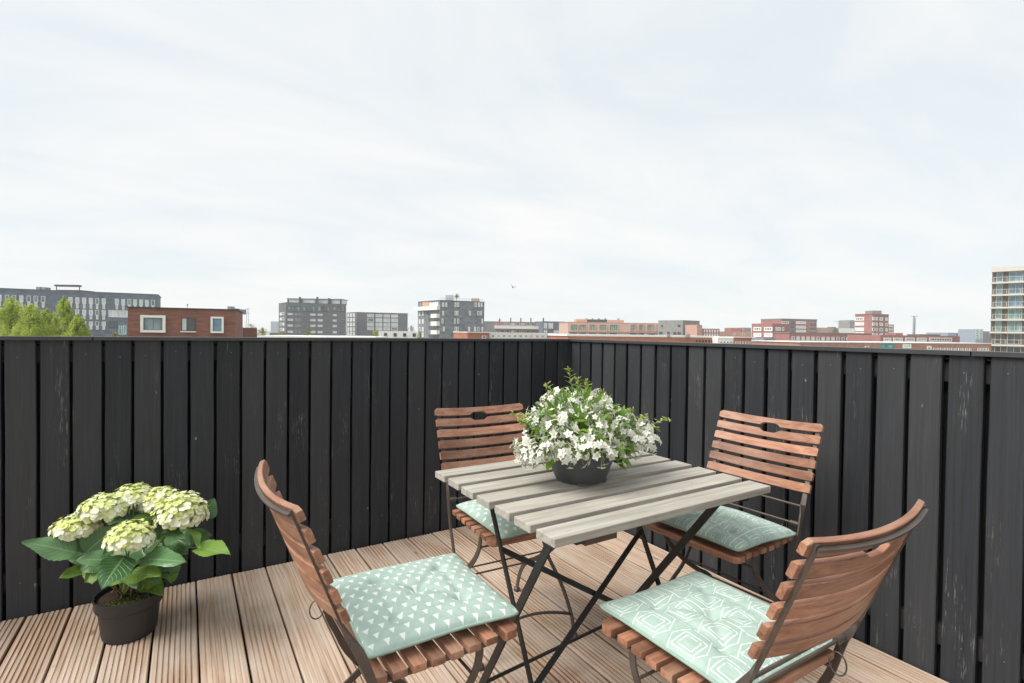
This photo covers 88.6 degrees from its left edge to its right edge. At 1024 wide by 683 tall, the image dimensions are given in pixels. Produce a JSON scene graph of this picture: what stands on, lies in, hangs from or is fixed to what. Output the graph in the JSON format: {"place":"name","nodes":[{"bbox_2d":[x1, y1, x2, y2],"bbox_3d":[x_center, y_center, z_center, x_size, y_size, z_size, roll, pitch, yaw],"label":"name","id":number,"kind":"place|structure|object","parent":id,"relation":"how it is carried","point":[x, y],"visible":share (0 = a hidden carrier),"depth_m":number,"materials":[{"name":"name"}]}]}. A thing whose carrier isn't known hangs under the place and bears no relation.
{"place":"outdoors","nodes":[
{"label":"outdoors","id":0,"kind":"place"},
{"bbox_2d":[0,285,160,336],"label":"building","id":1,"kind":"structure","parent":0,"point":[103,313],"depth_m":145.21,"materials":[{"name":"grey stone"}]},
{"bbox_2d":[108,321,117,327],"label":"window","id":2,"kind":"structure","parent":1,"relation":"in","point":[114,324],"depth_m":147.18,"materials":[{"name":"grey glass"}]},
{"bbox_2d":[108,310,127,316],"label":"window","id":3,"kind":"structure","parent":1,"relation":"in","point":[112,313],"depth_m":147.61,"materials":[{"name":"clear glass"}]},
{"bbox_2d":[119,326,125,333],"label":"window","id":4,"kind":"structure","parent":1,"relation":"in","point":[122,329],"depth_m":148.26,"materials":[{"name":"teal glass"}]},
{"bbox_2d":[126,306,243,336],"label":"brick house","id":5,"kind":"structure","parent":0,"point":[169,322],"depth_m":51.78,"materials":[{"name":"red brick"}]},
{"bbox_2d":[140,315,165,332],"bbox_3d":[-34.671,-1.700,50.717,2.040,1.668,0.240,0,1,-23],"label":"window","id":6,"kind":"structure","parent":5,"relation":"in","point":[148,323],"depth_m":50.73,"materials":[{"name":"grey glass"}]},
{"bbox_2d":[181,318,195,330],"bbox_3d":[-32.016,-1.675,51.950,1.206,1.310,0.070,0,1,-23],"label":"window","id":7,"kind":"structure","parent":5,"relation":"in","point":[190,322],"depth_m":51.99,"materials":[{"name":"grey glass"}]},
{"bbox_2d":[211,317,223,332],"bbox_3d":[-29.683,-1.673,52.860,1.150,1.642,0.240,0,1,-23],"label":"window","id":8,"kind":"structure","parent":5,"relation":"in","point":[217,323],"depth_m":52.89,"materials":[{"name":"grey glass"}]},
{"bbox_2d":[237,309,245,336],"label":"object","id":9,"kind":"structure","parent":0,"point":[244,311],"depth_m":70.51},
{"bbox_2d":[278,297,347,335],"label":"apartment block","id":10,"kind":"structure","parent":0,"point":[317,316],"depth_m":275.51,"materials":[{"name":"grey brick"}]},
{"bbox_2d":[287,306,300,310],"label":"window","id":11,"kind":"structure","parent":10,"relation":"in","point":[289,308],"depth_m":271.17,"materials":[{"name":"grey glass"}]},
{"bbox_2d":[303,306,314,310],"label":"window","id":12,"kind":"structure","parent":10,"relation":"in","point":[304,307],"depth_m":273.66,"materials":[{"name":"grey glass"}]},
{"bbox_2d":[317,306,328,310],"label":"window","id":13,"kind":"structure","parent":10,"relation":"in","point":[320,308],"depth_m":275.78,"materials":[{"name":"grey glass"}]},
{"bbox_2d":[333,306,343,310],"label":"window","id":14,"kind":"structure","parent":10,"relation":"in","point":[334,307],"depth_m":278.21,"materials":[{"name":"grey glass"}]},
{"bbox_2d":[257,331,417,335],"bbox_3d":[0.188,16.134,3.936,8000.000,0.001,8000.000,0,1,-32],"label":"ground","id":15,"kind":"structure","parent":0,"point":[269,332],"depth_m":1713.31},
{"bbox_2d":[0,296,28,335],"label":"leafy tree","id":16,"kind":"object","parent":15,"relation":"on","point":[10,310],"visible":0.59,"depth_m":43.75,"materials":[{"name":"green plant"}]},
{"bbox_2d":[9,303,52,335],"bbox_3d":[-38.568,5.921,42.003,2.682,17.993,2.971,0,1,-32],"label":"leafy tree","id":17,"kind":"object","parent":15,"relation":"on","point":[31,318],"visible":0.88,"depth_m":41.70,"materials":[{"name":"green plant"}]},
{"bbox_2d":[34,308,63,335],"bbox_3d":[-40.743,5.919,46.103,2.775,17.786,3.165,1,1,21],"label":"leafy tree","id":18,"kind":"object","parent":15,"relation":"on","point":[47,315],"visible":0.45,"depth_m":45.66,"materials":[{"name":"green plant"}]},
{"bbox_2d":[46,296,74,335],"bbox_3d":[-36.844,5.573,43.030,2.596,18.693,2.205,0,1,-32],"label":"leafy tree","id":19,"kind":"object","parent":15,"relation":"on","point":[64,309],"visible":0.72,"depth_m":42.73,"materials":[{"name":"green plant"}]},
{"bbox_2d":[60,314,91,335],"bbox_3d":[-34.136,6.390,41.285,1.788,17.193,2.064,1,1,-6],"label":"leafy tree","id":20,"kind":"object","parent":15,"relation":"on","point":[78,326],"visible":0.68,"depth_m":40.79,"materials":[{"name":"green plant"}]},
{"bbox_2d":[99,612,251,682],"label":"terrace base","id":21,"kind":"object","parent":15,"relation":"on","point":[198,646],"depth_m":2.29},
{"bbox_2d":[96,589,246,682],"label":"deck joists","id":22,"kind":"object","parent":21,"relation":"on","point":[198,647],"depth_m":1.99,"materials":[{"name":"black wood"}]},
{"bbox_2d":[0,526,947,682],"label":"deck","id":23,"kind":"structure","parent":22,"relation":"on","point":[287,638],"depth_m":2.05,"materials":[{"name":"wood"}]},
{"bbox_2d":[21,481,230,644],"bbox_3d":[-1.387,0.862,1.972,0.754,0.564,0.482,1,1,26],"label":"hydrangea pot","id":24,"kind":"object","parent":23,"relation":"on","point":[128,560],"visible":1,"depth_m":1.97,"materials":[{"name":"black plastic"}]},
{"bbox_2d":[254,460,516,682],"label":"folding chair","id":25,"kind":"object","parent":23,"relation":"on","point":[307,557],"visible":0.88,"depth_m":1.14,"materials":[{"name":"red wood"}]},
{"bbox_2d":[330,553,518,658],"bbox_3d":[-0.247,0.670,1.391,0.389,0.048,0.407,0,1,-30],"label":"seat cushion","id":26,"kind":"object","parent":25,"relation":"on","point":[393,608],"visible":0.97,"depth_m":1.32,"materials":[{"name":"green fabric"}]},
{"bbox_2d":[434,403,577,670],"bbox_3d":[-0.033,0.726,2.148,0.441,0.868,0.561,0,1,-29],"label":"folding chair","id":27,"kind":"object","parent":23,"relation":"on","point":[481,531],"visible":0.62,"depth_m":2.27,"materials":[{"name":"wood"}]},
{"bbox_2d":[456,499,528,539],"bbox_3d":[0.036,0.656,2.047,0.393,0.059,0.392,0,1,-30],"label":"seat cushion","id":28,"kind":"object","parent":27,"relation":"on","point":[477,512],"visible":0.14,"depth_m":1.91,"materials":[{"name":"green fabric"}]},
{"bbox_2d":[435,446,770,682],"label":"folding table","id":29,"kind":"object","parent":23,"relation":"on","point":[548,508],"visible":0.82,"depth_m":1.63,"materials":[{"name":"wood"}]},
{"bbox_2d":[509,366,670,486],"bbox_3d":[0.253,0.271,1.782,0.416,0.376,0.583,2,1,38],"label":"flower bowl","id":30,"kind":"object","parent":29,"relation":"on","point":[581,458],"visible":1,"depth_m":1.67,"materials":[{"name":"plastic"}]},
{"bbox_2d":[645,410,823,603],"bbox_3d":[0.847,0.740,2.021,0.561,0.868,0.441,0,1,-35],"label":"folding chair","id":31,"kind":"object","parent":23,"relation":"on","point":[667,532],"visible":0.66,"depth_m":2.06,"materials":[{"name":"wood"}]},
{"bbox_2d":[659,506,796,551],"bbox_3d":[0.771,0.666,1.941,0.368,0.060,0.382,4,-1,-34],"label":"seat cushion","id":32,"kind":"object","parent":31,"relation":"on","point":[733,529],"visible":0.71,"depth_m":1.84,"materials":[{"name":"green fabric"}]},
{"bbox_2d":[602,499,928,682],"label":"folding chair","id":33,"kind":"object","parent":23,"relation":"on","point":[835,604],"visible":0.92,"depth_m":0.97,"materials":[{"name":"wood"}]},
{"bbox_2d":[599,571,831,682],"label":"seat cushion","id":34,"kind":"object","parent":33,"relation":"on","point":[704,626],"visible":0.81,"depth_m":1.25,"materials":[{"name":"green fabric"}]},
{"bbox_2d":[0,336,571,631],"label":"board fence","id":35,"kind":"object","parent":21,"relation":"on","point":[340,437],"visible":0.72,"depth_m":2.59,"materials":[{"name":"black wood"}]},
{"bbox_2d":[570,339,1023,682],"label":"board fence","id":36,"kind":"object","parent":21,"relation":"on","point":[940,433],"visible":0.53,"depth_m":1.99,"materials":[{"name":"black wood"}]},
{"bbox_2d":[243,328,256,336],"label":"brick annex","id":37,"kind":"object","parent":15,"relation":"on","point":[249,332],"visible":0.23,"depth_m":72.54,"materials":[{"name":"brick"}]},
{"bbox_2d":[257,327,267,335],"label":"leafy tree","id":38,"kind":"object","parent":15,"relation":"on","point":[262,332],"visible":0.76,"depth_m":199.72,"materials":[{"name":"green plant"}]},
{"bbox_2d":[271,321,278,332],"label":"building","id":39,"kind":"structure","parent":15,"relation":"on","point":[274,326],"depth_m":901.33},
{"bbox_2d":[257,335,322,337],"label":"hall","id":40,"kind":"structure","parent":15,"relation":"on","point":[312,336],"depth_m":120.92,"materials":[{"name":"white"}]},
{"bbox_2d":[304,327,310,335],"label":"leafy tree","id":41,"kind":"object","parent":15,"relation":"on","point":[308,330],"visible":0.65,"depth_m":134.90,"materials":[{"name":"green plant"}]},
{"bbox_2d":[321,336,387,337],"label":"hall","id":42,"kind":"structure","parent":15,"relation":"on","point":[354,336],"depth_m":117.02,"materials":[{"name":"white"}]},
{"bbox_2d":[489,332,568,338],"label":"glazed row","id":43,"kind":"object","parent":15,"relation":"on","point":[494,335],"visible":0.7,"depth_m":100.32,"materials":[{"name":"white glass"}]},
{"bbox_2d":[537,321,558,332],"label":"end house","id":44,"kind":"structure","parent":15,"relation":"on","point":[548,326],"depth_m":247.17,"materials":[{"name":"blue stone"}]},
{"bbox_2d":[548,334,718,342],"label":"brick terrace","id":45,"kind":"structure","parent":15,"relation":"on","point":[680,338],"depth_m":96.25,"materials":[{"name":"brick"}]},
{"bbox_2d":[702,329,719,335],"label":"brick row","id":46,"kind":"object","parent":15,"relation":"on","point":[710,332],"visible":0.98,"depth_m":193.00,"materials":[{"name":"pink brick"}]},
{"bbox_2d":[712,337,732,343],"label":"building","id":47,"kind":"structure","parent":15,"relation":"on","point":[728,340],"depth_m":98.56,"materials":[{"name":"white concrete"}]},
{"bbox_2d":[751,338,775,343],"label":"metal shed","id":48,"kind":"structure","parent":15,"relation":"on","point":[774,339],"depth_m":97.82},
{"bbox_2d":[752,324,789,337],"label":"brick flats","id":49,"kind":"structure","parent":15,"relation":"on","point":[762,330],"depth_m":158.05,"materials":[{"name":"red brick"}]},
{"bbox_2d":[753,327,760,330],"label":"window","id":50,"kind":"structure","parent":49,"relation":"in","point":[754,328],"depth_m":158.85,"materials":[{"name":"grey glass"}]},
{"bbox_2d":[753,333,760,336],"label":"window","id":51,"kind":"structure","parent":49,"relation":"in","point":[754,334],"depth_m":158.85,"materials":[{"name":"white glass"}]},
{"bbox_2d":[764,327,772,330],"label":"window","id":52,"kind":"structure","parent":49,"relation":"in","point":[765,328],"depth_m":156.60,"materials":[{"name":"grey glass"}]},
{"bbox_2d":[764,333,772,336],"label":"window","id":53,"kind":"structure","parent":49,"relation":"in","point":[765,334],"depth_m":156.63,"materials":[{"name":"white glass"}]},
{"bbox_2d":[761,318,816,332],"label":"brick flats","id":54,"kind":"structure","parent":15,"relation":"on","point":[803,325],"depth_m":233.51,"materials":[{"name":"red brick"}]},
{"bbox_2d":[772,332,871,340],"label":"brick row","id":55,"kind":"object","parent":15,"relation":"on","point":[796,336],"visible":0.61,"depth_m":152.86,"materials":[{"name":"red brick"}]},
{"bbox_2d":[751,340,991,355],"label":"brick terrace","id":56,"kind":"structure","parent":15,"relation":"on","point":[939,346],"depth_m":89.23,"materials":[{"name":"red brick"}]},
{"bbox_2d":[881,343,893,347],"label":"window","id":57,"kind":"structure","parent":56,"relation":"in","point":[883,345],"depth_m":87.78,"materials":[{"name":"teal glass"}]},
{"bbox_2d":[903,344,910,347],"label":"window","id":58,"kind":"structure","parent":56,"relation":"in","point":[904,345],"depth_m":89.21,"materials":[{"name":"white glass"}]},
{"bbox_2d":[888,324,893,332],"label":"brick annex","id":59,"kind":"object","parent":15,"relation":"on","point":[890,328],"visible":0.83,"depth_m":205.32,"materials":[{"name":"red brick"}]},
{"bbox_2d":[847,333,959,342],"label":"brick row","id":60,"kind":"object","parent":15,"relation":"on","point":[894,337],"visible":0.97,"depth_m":144.49,"materials":[{"name":"red brick"}]},
{"bbox_2d":[883,338,890,341],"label":"window","id":61,"kind":"structure","parent":60,"relation":"in","point":[884,339],"depth_m":140.49,"materials":[{"name":"white glass"}]},
{"bbox_2d":[893,338,902,341],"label":"window","id":62,"kind":"structure","parent":60,"relation":"in","point":[894,339],"depth_m":141.56,"materials":[{"name":"white glass"}]},
{"bbox_2d":[905,338,914,341],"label":"window","id":63,"kind":"structure","parent":60,"relation":"in","point":[906,339],"depth_m":142.77,"materials":[{"name":"white glass"}]},
{"bbox_2d":[917,338,926,341],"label":"window","id":64,"kind":"structure","parent":60,"relation":"in","point":[918,339],"depth_m":143.96,"materials":[{"name":"white glass"}]},
{"bbox_2d":[929,338,951,341],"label":"window","id":65,"kind":"structure","parent":60,"relation":"in","point":[930,339],"depth_m":145.84,"materials":[{"name":"white glass"}]},
{"bbox_2d":[911,316,917,333],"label":"steel mast","id":66,"kind":"object","parent":15,"relation":"on","point":[914,324],"visible":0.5,"depth_m":329.54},
{"bbox_2d":[346,312,407,335],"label":"apartment block","id":67,"kind":"structure","parent":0,"point":[362,323],"depth_m":305.10,"materials":[{"name":"grey brick"}]},
{"bbox_2d":[378,331,416,337],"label":"white house","id":68,"kind":"structure","parent":0,"point":[401,334],"depth_m":151.10,"materials":[{"name":"paint"}]},
{"bbox_2d":[414,295,483,337],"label":"apartment block","id":69,"kind":"structure","parent":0,"point":[448,316],"depth_m":204.26,"materials":[{"name":"grey stone"}]},
{"bbox_2d":[428,310,437,313],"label":"window","id":70,"kind":"structure","parent":69,"relation":"in","point":[429,312],"depth_m":203.74,"materials":[{"name":"glass"}]},
{"bbox_2d":[428,318,437,321],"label":"window","id":71,"kind":"structure","parent":69,"relation":"in","point":[429,319],"depth_m":204.39,"materials":[{"name":"glass"}]},
{"bbox_2d":[428,334,437,337],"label":"window","id":72,"kind":"structure","parent":69,"relation":"in","point":[429,335],"depth_m":204.31,"materials":[{"name":"glass"}]},
{"bbox_2d":[429,302,437,305],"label":"window","id":73,"kind":"structure","parent":69,"relation":"in","point":[434,303],"depth_m":203.39,"materials":[{"name":"glass"}]},
{"bbox_2d":[454,332,489,337],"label":"brick house","id":74,"kind":"structure","parent":0,"point":[471,334],"depth_m":96.29,"materials":[{"name":"orange brick"}]},
{"bbox_2d":[0,0,1023,336],"label":"sky","id":75,"kind":"structure","parent":0,"point":[718,164],"materials":[{"name":"white"}]},
{"bbox_2d":[484,318,543,332],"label":"terrace block","id":76,"kind":"structure","parent":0,"point":[511,327],"depth_m":251.26,"materials":[{"name":"grey brick"}]},
{"bbox_2d":[559,318,657,334],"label":"school building","id":77,"kind":"structure","parent":0,"point":[595,326],"depth_m":223.41,"materials":[{"name":"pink brick"}]},
{"bbox_2d":[570,324,577,330],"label":"window","id":78,"kind":"structure","parent":77,"relation":"in","point":[573,327],"depth_m":220.19,"materials":[{"name":"green glass"}]},
{"bbox_2d":[578,324,586,330],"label":"window","id":79,"kind":"structure","parent":77,"relation":"in","point":[582,327],"depth_m":220.67,"materials":[{"name":"green glass"}]},
{"bbox_2d":[589,324,595,330],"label":"window","id":80,"kind":"structure","parent":77,"relation":"in","point":[592,327],"depth_m":221.32,"materials":[{"name":"green glass"}]},
{"bbox_2d":[599,324,606,330],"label":"window","id":81,"kind":"structure","parent":77,"relation":"in","point":[602,327],"depth_m":222.11,"materials":[{"name":"green glass"}]},
{"bbox_2d":[609,324,617,330],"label":"window","id":82,"kind":"structure","parent":77,"relation":"in","point":[612,327],"depth_m":222.73,"materials":[{"name":"green glass"}]},
{"bbox_2d":[630,324,635,330],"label":"window","id":83,"kind":"structure","parent":77,"relation":"in","point":[632,326],"depth_m":224.09,"materials":[{"name":"beige glass"}]},
{"bbox_2d":[638,324,643,330],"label":"window","id":84,"kind":"structure","parent":77,"relation":"in","point":[640,326],"depth_m":224.64,"materials":[{"name":"beige glass"}]},
{"bbox_2d":[646,324,652,330],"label":"window","id":85,"kind":"structure","parent":77,"relation":"in","point":[649,326],"depth_m":225.19,"materials":[{"name":"beige glass"}]},
{"bbox_2d":[658,320,699,334],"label":"cube block","id":86,"kind":"structure","parent":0,"point":[673,327],"depth_m":203.55,"materials":[{"name":"grey concrete"}]},
{"bbox_2d":[685,325,701,335],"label":"stair tower","id":87,"kind":"structure","parent":0,"point":[695,330],"depth_m":191.15,"materials":[{"name":"pink brick"}]},
{"bbox_2d":[719,328,750,336],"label":"pink block","id":88,"kind":"structure","parent":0,"point":[736,332],"depth_m":202.46,"materials":[{"name":"brick"}]},
{"bbox_2d":[730,337,755,343],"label":"building","id":89,"kind":"structure","parent":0,"point":[741,340],"depth_m":99.40,"materials":[{"name":"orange brick"}]},
{"bbox_2d":[817,327,838,332],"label":"pitched house","id":90,"kind":"structure","parent":0,"point":[829,330],"depth_m":240.37,"materials":[{"name":"beige tile"}]},
{"bbox_2d":[839,320,854,327],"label":"tower block","id":91,"kind":"structure","parent":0,"point":[846,323],"depth_m":331.64,"materials":[{"name":"grey concrete"}]},
{"bbox_2d":[839,328,854,332],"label":"white house","id":92,"kind":"structure","parent":0,"point":[846,330],"depth_m":245.46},
{"bbox_2d":[855,311,888,334],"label":"brick tower","id":93,"kind":"structure","parent":0,"point":[875,322],"depth_m":188.73,"materials":[{"name":"red brick"}]},
{"bbox_2d":[855,317,863,320],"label":"window","id":94,"kind":"structure","parent":93,"relation":"in","point":[856,318],"depth_m":190.26,"materials":[{"name":"grey glass"}]},
{"bbox_2d":[855,322,863,325],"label":"window","id":95,"kind":"structure","parent":93,"relation":"in","point":[856,323],"depth_m":190.26,"materials":[{"name":"white glass"}]},
{"bbox_2d":[926,333,957,335],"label":"office block","id":96,"kind":"structure","parent":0,"point":[948,334],"depth_m":341.70,"materials":[{"name":"grey glass"}]},
{"bbox_2d":[958,329,982,342],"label":"glass tower","id":97,"kind":"structure","parent":0,"point":[971,335],"depth_m":302.16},
{"bbox_2d":[983,331,990,342],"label":"office block","id":98,"kind":"structure","parent":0,"point":[986,336],"depth_m":310.39,"materials":[{"name":"grey concrete"}]},
{"bbox_2d":[989,266,1023,351],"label":"balcony tower","id":99,"kind":"structure","parent":0,"point":[1007,317],"depth_m":123.62,"materials":[{"name":"white concrete"}]},
{"bbox_2d":[994,334,1000,343],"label":"window","id":100,"kind":"structure","parent":99,"relation":"in","point":[997,336],"depth_m":125.03,"materials":[{"name":"grey glass"}]},
{"bbox_2d":[994,346,1000,351],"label":"window","id":101,"kind":"structure","parent":99,"relation":"in","point":[996,348],"depth_m":125.09,"materials":[{"name":"grey glass"}]},
{"bbox_2d":[995,309,1001,318],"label":"window","id":102,"kind":"structure","parent":99,"relation":"in","point":[998,311],"depth_m":124.94,"materials":[{"name":"teal glass"}]},
{"bbox_2d":[995,321,1001,330],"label":"window","id":103,"kind":"structure","parent":99,"relation":"in","point":[998,324],"depth_m":124.97,"materials":[{"name":"teal glass"}]},
{"bbox_2d":[996,296,1001,306],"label":"window","id":104,"kind":"structure","parent":99,"relation":"in","point":[998,299],"depth_m":124.82,"materials":[{"name":"blue glass"}]},
{"bbox_2d":[996,272,1002,281],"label":"window","id":105,"kind":"structure","parent":99,"relation":"in","point":[999,278],"depth_m":124.79,"materials":[{"name":"blue glass"}]},
{"bbox_2d":[996,284,1002,293],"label":"window","id":106,"kind":"structure","parent":99,"relation":"in","point":[998,286],"depth_m":124.82,"materials":[{"name":"blue glass"}]},
{"bbox_2d":[1007,334,1020,343],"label":"window","id":107,"kind":"structure","parent":99,"relation":"in","point":[1011,338],"depth_m":123.08,"materials":[{"name":"grey glass"}]},
{"bbox_2d":[1007,346,1020,351],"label":"window","id":108,"kind":"structure","parent":99,"relation":"in","point":[1009,349],"depth_m":123.15,"materials":[{"name":"grey glass"}]},
{"bbox_2d":[1007,321,1021,330],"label":"window","id":109,"kind":"structure","parent":99,"relation":"in","point":[1011,325],"depth_m":122.97,"materials":[{"name":"teal glass"}]},
{"bbox_2d":[1008,309,1021,318],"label":"window","id":110,"kind":"structure","parent":99,"relation":"in","point":[1012,313],"depth_m":123.00,"materials":[{"name":"teal glass"}]},
{"bbox_2d":[1008,283,1022,293],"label":"window","id":111,"kind":"structure","parent":99,"relation":"in","point":[1013,288],"depth_m":122.82,"materials":[{"name":"blue glass"}]},
{"bbox_2d":[1008,296,1022,306],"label":"window","id":112,"kind":"structure","parent":99,"relation":"in","point":[1013,301],"depth_m":122.91,"materials":[{"name":"blue glass"}]},
{"bbox_2d":[1009,271,1022,280],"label":"window","id":113,"kind":"structure","parent":99,"relation":"in","point":[1016,273],"depth_m":122.73,"materials":[{"name":"blue glass"}]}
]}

